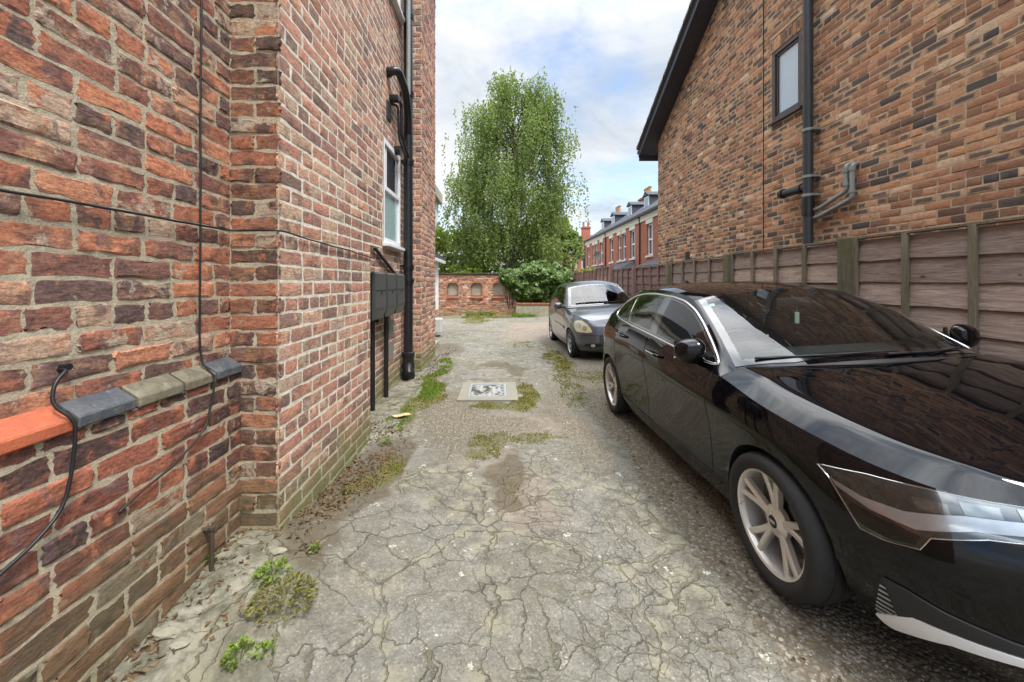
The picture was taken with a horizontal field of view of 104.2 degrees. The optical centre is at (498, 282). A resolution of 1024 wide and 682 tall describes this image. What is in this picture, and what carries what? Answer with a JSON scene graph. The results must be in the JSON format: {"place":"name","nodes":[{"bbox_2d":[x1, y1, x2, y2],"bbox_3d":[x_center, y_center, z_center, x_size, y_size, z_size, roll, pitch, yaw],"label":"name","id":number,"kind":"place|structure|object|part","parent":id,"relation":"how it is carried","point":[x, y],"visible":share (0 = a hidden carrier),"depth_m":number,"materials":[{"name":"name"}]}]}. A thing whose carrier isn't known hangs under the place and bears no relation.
{"place":"outdoors","nodes":[
{"label":"outdoors","id":0,"kind":"place"},
{"bbox_2d":[435,340,438,349],"bbox_3d":[-1.585,1.450,9.200,0.330,0.140,0.600,0,0,0],"label":"stone step","id":1,"kind":"object","parent":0,"point":[436,343],"visible":0.33,"depth_m":9.21,"materials":[{"name":"grey stone"}]},
{"bbox_2d":[435,184,442,252],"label":"town house","id":2,"kind":"structure","parent":0,"point":[438,197],"depth_m":24.82,"materials":[{"name":"paint"}]},
{"bbox_2d":[104,315,1008,681],"bbox_3d":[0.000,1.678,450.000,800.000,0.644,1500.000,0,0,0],"label":"ground","id":3,"kind":"structure","parent":0,"point":[512,561],"depth_m":2.02,"materials":[{"name":"grey concrete"}]},
{"bbox_2d":[152,621,184,640],"bbox_3d":[-1.365,1.438,1.647,0.116,0.032,0.082,0,0,0],"label":"broken stone","id":4,"kind":"object","parent":3,"relation":"on","point":[174,629],"visible":1,"depth_m":1.63,"materials":[{"name":"beige stone"}]},
{"bbox_2d":[169,637,190,649],"bbox_3d":[-1.273,1.442,1.588,0.075,0.021,0.054,0,0,0],"label":"broken stone","id":5,"kind":"object","parent":3,"relation":"on","point":[181,642],"visible":1,"depth_m":1.58,"materials":[{"name":"beige stone"}]},
{"bbox_2d":[204,553,217,564],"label":"weed","id":6,"kind":"object","parent":3,"relation":"on","point":[207,558],"visible":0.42,"depth_m":1.97,"materials":[{"name":"green plant"}]},
{"bbox_2d":[0,0,435,681],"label":"brick house","id":7,"kind":"structure","parent":3,"relation":"on","point":[98,102],"depth_m":1.84,"materials":[{"name":"brick"}]},
{"bbox_2d":[0,368,77,576],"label":"wall cable","id":8,"kind":"object","parent":7,"relation":"attached to","point":[69,416],"depth_m":1.31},
{"bbox_2d":[58,363,72,369],"bbox_3d":[-1.494,0.292,1.370,0.038,0.028,0.024,0,0,0],"label":"cable gland","id":9,"kind":"object","parent":7,"relation":"attached to","point":[68,366],"visible":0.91,"depth_m":1.36,"materials":[{"name":"black plastic"}]},
{"bbox_2d":[118,0,215,513],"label":"wall cable","id":10,"kind":"object","parent":7,"relation":"attached to","point":[200,257],"depth_m":1.98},
{"bbox_2d":[0,188,371,257],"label":"wall cable","id":11,"kind":"object","parent":7,"relation":"attached to","point":[71,201],"depth_m":1.64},
{"bbox_2d":[201,525,215,570],"bbox_3d":[-1.419,1.294,1.940,0.071,0.212,0.031,0,0,0],"label":"overflow pipe","id":12,"kind":"object","parent":7,"relation":"attached to","point":[210,529],"visible":1,"depth_m":1.93,"materials":[{"name":"metal"}]},
{"bbox_2d":[370,320,374,410],"bbox_3d":[-1.460,0.960,4.600,0.060,1.120,0.060,0,0,0],"label":"service conduit","id":13,"kind":"object","parent":7,"relation":"attached to","point":[372,367],"visible":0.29,"depth_m":4.57,"materials":[{"name":"black paint"}]},
{"bbox_2d":[370,272,385,320],"bbox_3d":[-1.422,0.150,4.468,0.216,0.530,0.395,0,0,0],"label":"meter box","id":14,"kind":"object","parent":7,"relation":"attached to","point":[377,294],"visible":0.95,"depth_m":4.36,"materials":[{"name":"black plastic"}]},
{"bbox_2d":[372,272,385,320],"bbox_3d":[-1.339,0.150,4.467,0.049,0.530,0.395,0,0,0],"label":"door","id":15,"kind":"structure","parent":14,"relation":"in","point":[378,278],"depth_m":4.39,"materials":[{"name":"black plastic"}]},
{"bbox_2d":[373,248,396,273],"bbox_3d":[-1.490,-0.310,5.110,0.044,0.420,1.232,0,0,0],"label":"sloping conduit","id":16,"kind":"object","parent":7,"relation":"attached to","point":[381,256],"visible":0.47,"depth_m":5.15,"materials":[{"name":"black paint"}]},
{"bbox_2d":[384,316,388,397],"bbox_3d":[-1.460,0.955,5.160,0.060,1.130,0.060,0,0,0],"label":"service conduit","id":17,"kind":"object","parent":7,"relation":"attached to","point":[386,357],"visible":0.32,"depth_m":5.13,"materials":[{"name":"black paint"}]},
{"bbox_2d":[386,99,390,122],"bbox_3d":[-1.508,-2.345,5.455,0.035,0.250,0.170,0,0,0],"label":"wall vent","id":18,"kind":"object","parent":7,"relation":"attached to","point":[388,110],"depth_m":5.40,"materials":[{"name":"grey plastic"}]},
{"bbox_2d":[383,273,395,316],"bbox_3d":[-1.422,0.150,4.940,0.216,0.530,0.370,0,0,0],"label":"meter box","id":19,"kind":"object","parent":7,"relation":"attached to","point":[390,293],"visible":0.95,"depth_m":4.87,"materials":[{"name":"black plastic"}]},
{"bbox_2d":[385,273,395,316],"bbox_3d":[-1.339,0.150,4.940,0.049,0.530,0.370,0,0,0],"label":"door","id":20,"kind":"structure","parent":19,"relation":"in","point":[390,277],"depth_m":4.87,"materials":[{"name":"black plastic"}]},
{"bbox_2d":[389,319,393,359],"bbox_3d":[-1.517,0.805,5.600,0.014,0.550,0.240,0,0,0],"label":"cover plate","id":21,"kind":"object","parent":7,"relation":"attached to","point":[391,334],"visible":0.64,"depth_m":5.60,"materials":[{"name":"grey metal"}]},
{"bbox_2d":[382,137,404,251],"bbox_3d":[-1.500,-1.198,5.670,0.130,1.445,0.960,0,0,0],"label":"window","id":22,"kind":"structure","parent":7,"relation":"in","point":[391,161],"depth_m":5.71,"materials":[{"name":"white plastic"}]},
{"bbox_2d":[391,0,404,25],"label":"window","id":23,"kind":"structure","parent":7,"relation":"in","point":[396,3],"depth_m":5.88,"materials":[{"name":"white plastic"}]},
{"bbox_2d":[394,274,404,313],"bbox_3d":[-1.422,0.150,5.412,0.216,0.530,0.375,0,0,0],"label":"meter box","id":24,"kind":"object","parent":7,"relation":"attached to","point":[400,291],"visible":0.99,"depth_m":5.35,"materials":[{"name":"black plastic"}]},
{"bbox_2d":[395,274,404,313],"bbox_3d":[-1.339,0.150,5.413,0.049,0.530,0.375,0,0,0],"label":"door","id":25,"kind":"structure","parent":24,"relation":"in","point":[400,278],"depth_m":5.35,"materials":[{"name":"black plastic"}]},
{"bbox_2d":[386,0,414,379],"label":"soil pipe","id":26,"kind":"object","parent":7,"relation":"attached to","point":[408,353],"visible":0.94,"depth_m":6.08,"materials":[{"name":"black plastic"}]},
{"bbox_2d":[406,0,410,94],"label":"rainwater pipe","id":27,"kind":"object","parent":7,"relation":"attached to","point":[408,41],"visible":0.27,"depth_m":6.03,"materials":[{"name":"grey plastic"}]},
{"bbox_2d":[219,634,256,670],"bbox_3d":[-0.999,1.405,1.528,0.125,0.098,0.118,0,0,-44],"label":"weed","id":28,"kind":"object","parent":3,"relation":"on","point":[232,646],"visible":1,"depth_m":1.51,"materials":[{"name":"green plant"}]},
{"bbox_2d":[254,637,276,659],"bbox_3d":[-0.922,1.439,1.565,0.089,0.045,0.086,0,0,-36],"label":"weed","id":29,"kind":"object","parent":3,"relation":"on","point":[266,645],"visible":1,"depth_m":1.57,"materials":[{"name":"green plant"}]},
{"bbox_2d":[251,556,293,585],"bbox_3d":[-1.089,1.383,1.921,0.172,0.069,0.169,0,0,39],"label":"weed","id":30,"kind":"object","parent":3,"relation":"on","point":[264,568],"visible":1,"depth_m":1.91,"materials":[{"name":"green plant"}]},
{"bbox_2d":[270,547,287,554],"bbox_3d":[-1.143,1.394,2.068,0.081,0.019,0.056,0,0,-28],"label":"broken stone","id":31,"kind":"object","parent":3,"relation":"on","point":[277,550],"visible":1,"depth_m":2.06,"materials":[{"name":"beige stone"}]},
{"bbox_2d":[243,571,318,627],"bbox_3d":[-0.960,1.393,1.774,0.298,0.072,0.305,0,0,0],"label":"weed","id":32,"kind":"object","parent":3,"relation":"on","point":[297,580],"visible":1,"depth_m":1.76,"materials":[{"name":"green plant"}]},
{"bbox_2d":[308,541,321,552],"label":"weed","id":33,"kind":"object","parent":3,"relation":"on","point":[311,548],"visible":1,"depth_m":2.10,"materials":[{"name":"green plant"}]},
{"bbox_2d":[342,485,355,493],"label":"weed","id":34,"kind":"object","parent":3,"relation":"on","point":[348,489],"visible":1,"depth_m":2.75,"materials":[{"name":"green plant"}]},
{"bbox_2d":[379,436,391,445],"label":"weed","id":35,"kind":"object","parent":3,"relation":"on","point":[381,438],"visible":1,"depth_m":3.71,"materials":[{"name":"green plant"}]},
{"bbox_2d":[392,413,410,416],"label":"fallen leaf","id":36,"kind":"object","parent":3,"relation":"on","point":[400,415],"visible":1,"depth_m":4.39,"materials":[{"name":"yellow plant"}]},
{"bbox_2d":[382,357,452,431],"bbox_3d":[-0.999,1.468,5.885,0.492,0.088,3.923,0,0,0],"label":"weed fringe","id":37,"kind":"object","parent":3,"relation":"on","point":[430,390],"visible":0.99,"depth_m":5.39,"materials":[{"name":"green plant"}]},
{"bbox_2d":[435,318,442,332],"bbox_3d":[-1.690,1.200,11.075,0.220,0.400,0.350,0,0,0],"label":"utility box","id":38,"kind":"object","parent":3,"relation":"on","point":[439,325],"visible":0.74,"depth_m":10.90,"materials":[{"name":"grey plastic"}]},
{"bbox_2d":[435,253,445,317],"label":"lean to building","id":39,"kind":"structure","parent":3,"relation":"on","point":[439,258],"depth_m":12.77,"materials":[{"name":"white paint"}]},
{"bbox_2d":[435,222,491,272],"bbox_3d":[-3.027,-1.214,25.044,5.687,5.637,4.875,0,0,-12],"label":"broadleaf tree","id":40,"kind":"object","parent":3,"relation":"on","point":[438,242],"visible":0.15,"depth_m":23.64,"materials":[{"name":"green plant"}]},
{"bbox_2d":[447,262,497,272],"bbox_3d":[-1.228,0.252,20.500,3.575,2.710,2.252,0,0,-22],"label":"hedge bush","id":41,"kind":"object","parent":3,"relation":"on","point":[469,268],"visible":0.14,"depth_m":20.70,"materials":[{"name":"green plant"}]},
{"bbox_2d":[104,345,850,681],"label":"leaf litter","id":42,"kind":"object","parent":3,"relation":"on","point":[132,655],"visible":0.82,"depth_m":2.40,"materials":[{"name":"brown plant"}]},
{"bbox_2d":[354,315,602,500],"bbox_3d":[0.211,1.477,10.295,3.187,0.073,15.086,0,0,-2],"label":"moss","id":43,"kind":"object","parent":3,"relation":"on","point":[520,386],"visible":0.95,"depth_m":4.99,"materials":[{"name":"green plant"}]},
{"bbox_2d":[439,273,519,315],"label":"garden wall","id":44,"kind":"structure","parent":3,"relation":"on","point":[460,294],"depth_m":17.99,"materials":[{"name":"red brick"}]},
{"bbox_2d":[457,382,517,401],"bbox_3d":[-0.140,1.529,5.450,0.770,0.114,0.900,0,0,0],"label":"manhole cover","id":45,"kind":"object","parent":3,"relation":"on","point":[489,391],"visible":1,"depth_m":5.35,"materials":[{"name":"concrete"}]},
{"bbox_2d":[465,311,537,316],"bbox_3d":[0.286,1.391,17.434,3.722,0.256,1.193,0,0,0],"label":"weed fringe","id":46,"kind":"object","parent":3,"relation":"on","point":[515,314],"visible":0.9,"depth_m":17.43,"materials":[{"name":"green plant"}]},
{"bbox_2d":[437,65,590,272],"bbox_3d":[0.627,-4.833,21.499,7.810,13.083,7.119,0,0,-30],"label":"birch tree","id":47,"kind":"object","parent":3,"relation":"on","point":[509,190],"visible":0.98,"depth_m":20.43,"materials":[{"name":"green plant"}]},
{"bbox_2d":[459,228,572,272],"bbox_3d":[0.989,-1.104,27.007,7.733,5.421,4.226,0,0,0],"label":"broadleaf tree","id":48,"kind":"object","parent":3,"relation":"on","point":[528,257],"visible":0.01,"depth_m":25.90,"materials":[{"name":"green plant"}]},
{"bbox_2d":[516,303,548,316],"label":"planter wall","id":49,"kind":"structure","parent":3,"relation":"on","point":[541,309],"depth_m":17.30,"materials":[{"name":"stone"}]},
{"bbox_2d":[498,259,575,308],"bbox_3d":[1.742,0.212,17.751,3.592,2.576,1.013,0,0,0],"label":"ivy bush","id":50,"kind":"object","parent":3,"relation":"on","point":[538,281],"visible":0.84,"depth_m":17.64,"materials":[{"name":"green plant"}]},
{"bbox_2d":[514,218,584,270],"bbox_3d":[3.179,-1.371,25.913,4.097,5.950,4.623,0,0,-37],"label":"broadleaf tree","id":51,"kind":"object","parent":3,"relation":"on","point":[570,237],"visible":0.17,"depth_m":25.30,"materials":[{"name":"green plant"}]},
{"bbox_2d":[554,212,572,261],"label":"broadleaf tree","id":52,"kind":"object","parent":3,"relation":"on","point":[568,221],"visible":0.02,"depth_m":62.46,"materials":[{"name":"green plant"}]},
{"bbox_2d":[207,318,929,681],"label":"loose chippings","id":53,"kind":"object","parent":3,"relation":"on","point":[621,542],"visible":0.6,"depth_m":1.94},
{"bbox_2d":[576,265,597,273],"bbox_3d":[4.768,0.333,21.056,2.036,2.545,2.068,0,0,-24],"label":"hedge bush","id":54,"kind":"object","parent":3,"relation":"on","point":[581,270],"visible":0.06,"depth_m":21.06,"materials":[{"name":"green plant"}]},
{"bbox_2d":[549,280,629,356],"bbox_3d":[2.165,0.714,9.134,1.988,1.503,3.652,-3,0,-2],"label":"parked car","id":55,"kind":"object","parent":3,"relation":"on","point":[580,312],"visible":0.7,"depth_m":8.39,"materials":[{"name":"grey paint"}]},
{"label":"side window","id":56,"kind":"part","parent":55,"relation":"part of","materials":[{"name":"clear glass"}]},
{"bbox_3d":[1.375,0.852,8.956,0.072,0.707,1.081,0,0,-2],"label":"door","id":57,"kind":"part","parent":55,"relation":"part of","materials":[{"name":"grey paint"}]},
{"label":"side window","id":58,"kind":"part","parent":55,"relation":"part of","materials":[{"name":"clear glass"}]},
{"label":"rear window","id":59,"kind":"part","parent":55,"relation":"part of","materials":[{"name":"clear glass"}]},
{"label":"side window","id":60,"kind":"part","parent":55,"relation":"part of","materials":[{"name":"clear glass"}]},
{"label":"side window","id":61,"kind":"part","parent":55,"relation":"part of","materials":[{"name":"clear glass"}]},
{"bbox_2d":[637,201,657,267],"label":"terraced house","id":62,"kind":"structure","parent":3,"relation":"on","point":[648,235],"depth_m":25.19,"materials":[{"name":"red brick"}]},
{"bbox_2d":[645,217,653,257],"bbox_3d":[9.495,-2.775,24.950,0.250,2.390,1.160,0,0,0],"label":"window","id":63,"kind":"structure","parent":62,"relation":"in","point":[650,226],"depth_m":25.11,"materials":[{"name":"white plastic"}]},
{"bbox_2d":[573,216,1023,360],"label":"panel fence","id":64,"kind":"object","parent":3,"relation":"on","point":[972,274],"visible":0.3,"depth_m":3.23,"materials":[{"name":"brown wood"}]},
{"bbox_2d":[603,280,1023,681],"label":"parked car","id":65,"kind":"object","parent":3,"relation":"on","point":[834,446],"visible":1,"depth_m":1.83,"materials":[{"name":"black paint"}]},
{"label":"side window","id":66,"kind":"part","parent":65,"relation":"part of","materials":[{"name":"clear glass"}]},
{"bbox_3d":[1.290,0.802,3.904,0.077,0.773,0.823,0,0,-1],"label":"door","id":67,"kind":"part","parent":65,"relation":"part of","materials":[{"name":"black paint"}]},
{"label":"side window","id":68,"kind":"part","parent":65,"relation":"part of","materials":[{"name":"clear glass"}]},
{"bbox_3d":[1.307,0.832,2.981,0.076,0.713,1.025,-3,0,0],"label":"door","id":69,"kind":"part","parent":65,"relation":"part of","materials":[{"name":"black paint"}]},
{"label":"side window","id":70,"kind":"part","parent":65,"relation":"part of","materials":[{"name":"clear glass"}]},
{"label":"side window","id":71,"kind":"part","parent":65,"relation":"part of","materials":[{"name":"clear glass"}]},
{"bbox_2d":[794,312,798,323],"bbox_3d":[2.173,0.230,2.905,0.032,0.142,0.012,0,0,0],"label":"air freshener","id":72,"kind":"object","parent":65,"relation":"hanging from","point":[796,317],"visible":1,"depth_m":2.90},
{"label":"side window","id":73,"kind":"part","parent":65,"relation":"part of","materials":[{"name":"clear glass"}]},
{"bbox_3d":[3.029,0.713,3.917,0.085,0.772,0.822,-3,0,0],"label":"door","id":74,"kind":"part","parent":65,"relation":"part of","materials":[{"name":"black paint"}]},
{"bbox_3d":[3.039,0.742,2.993,0.076,0.713,1.025,-3,0,0],"label":"door","id":75,"kind":"part","parent":65,"relation":"part of","materials":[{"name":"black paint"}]},
{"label":"side window","id":76,"kind":"part","parent":65,"relation":"part of","materials":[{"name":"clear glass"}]},
{"bbox_2d":[636,0,1023,265],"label":"brick house","id":77,"kind":"structure","parent":3,"relation":"on","point":[919,110],"depth_m":4.79,"materials":[{"name":"brick"}]},
{"bbox_2d":[768,30,802,125],"bbox_3d":[4.108,-2.885,5.675,0.125,1.080,0.640,0,0,0],"label":"window","id":78,"kind":"structure","parent":77,"relation":"in","point":[786,60],"depth_m":5.71,"materials":[{"name":"glass"}]},
{"bbox_2d":[777,0,821,246],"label":"soil pipe","id":79,"kind":"object","parent":77,"relation":"attached to","point":[805,188],"visible":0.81,"depth_m":5.10,"materials":[{"name":"grey plastic"}]},
{"bbox_2d":[813,161,852,211],"bbox_3d":[4.057,-1.150,4.846,0.119,0.509,0.516,0,0,0],"label":"waste pipe","id":80,"kind":"object","parent":77,"relation":"attached to","point":[846,182],"visible":0.91,"depth_m":4.62,"materials":[{"name":"grey plastic"}]},
{"bbox_2d":[813,161,859,219],"bbox_3d":[4.057,-1.090,4.806,0.119,0.589,0.596,0,0,0],"label":"waste pipe","id":81,"kind":"object","parent":77,"relation":"attached to","point":[852,169],"visible":1,"depth_m":4.54,"materials":[{"name":"grey plastic"}]},
{"bbox_2d":[435,0,690,272],"label":"sky","id":82,"kind":"structure","parent":0,"point":[609,58],"materials":[{"name":"blue"}]},
{"bbox_2d":[561,222,591,270],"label":"brick house","id":83,"kind":"structure","parent":0,"point":[585,232],"depth_m":50.94,"materials":[{"name":"brick"}]},
{"bbox_2d":[583,205,627,270],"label":"terraced house","id":84,"kind":"structure","parent":0,"point":[594,243],"depth_m":39.05,"materials":[{"name":"red brick"}]},
{"bbox_2d":[587,244,589,266],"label":"window","id":85,"kind":"structure","parent":84,"relation":"in","point":[588,245],"depth_m":42.19,"materials":[{"name":"white plastic"}]},
{"bbox_2d":[594,241,597,265],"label":"window","id":86,"kind":"structure","parent":84,"relation":"in","point":[596,242],"depth_m":38.77,"materials":[{"name":"white plastic"}]},
{"bbox_2d":[593,251,602,258],"bbox_3d":[9.061,-2.449,36.163,0.798,0.722,0.530,0,0,-30],"label":"satellite dish","id":87,"kind":"object","parent":84,"relation":"attached to","point":[597,255],"visible":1,"depth_m":36.23,"materials":[{"name":"grey metal"}]},
{"bbox_2d":[599,239,602,264],"bbox_3d":[9.495,-2.775,36.650,0.250,2.390,1.160,0,0,0],"label":"window","id":88,"kind":"structure","parent":84,"relation":"in","point":[601,240],"depth_m":36.90,"materials":[{"name":"white plastic"}]},
{"bbox_2d":[604,186,657,269],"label":"terraced house","id":89,"kind":"structure","parent":0,"point":[621,243],"depth_m":30.25,"materials":[{"name":"red brick"}]},
{"bbox_2d":[609,234,612,263],"bbox_3d":[9.495,-2.775,33.450,0.250,2.390,1.160,0,0,0],"label":"window","id":90,"kind":"structure","parent":89,"relation":"in","point":[611,236],"depth_m":33.65,"materials":[{"name":"white plastic"}]},
{"bbox_2d":[616,231,620,262],"bbox_3d":[9.495,-2.775,31.250,0.250,2.390,1.000,0,0,0],"label":"window","id":91,"kind":"structure","parent":89,"relation":"in","point":[618,233],"depth_m":31.44,"materials":[{"name":"white plastic"}]},
{"bbox_2d":[621,229,625,261],"bbox_3d":[9.495,-2.775,30.050,0.250,2.390,1.000,0,0,0],"label":"window","id":92,"kind":"structure","parent":89,"relation":"in","point":[623,231],"depth_m":30.19,"materials":[{"name":"white plastic"}]},
{"bbox_2d":[629,225,634,259],"bbox_3d":[9.495,-2.775,28.150,0.250,2.390,1.160,0,0,0],"label":"window","id":93,"kind":"structure","parent":89,"relation":"in","point":[631,228],"depth_m":28.40,"materials":[{"name":"white plastic"}]},
{"bbox_2d":[407,344,1000,681],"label":"gravel","id":94,"kind":"structure","parent":0,"point":[883,650],"depth_m":1.74,"materials":[{"name":"grey gravel"}]}
]}

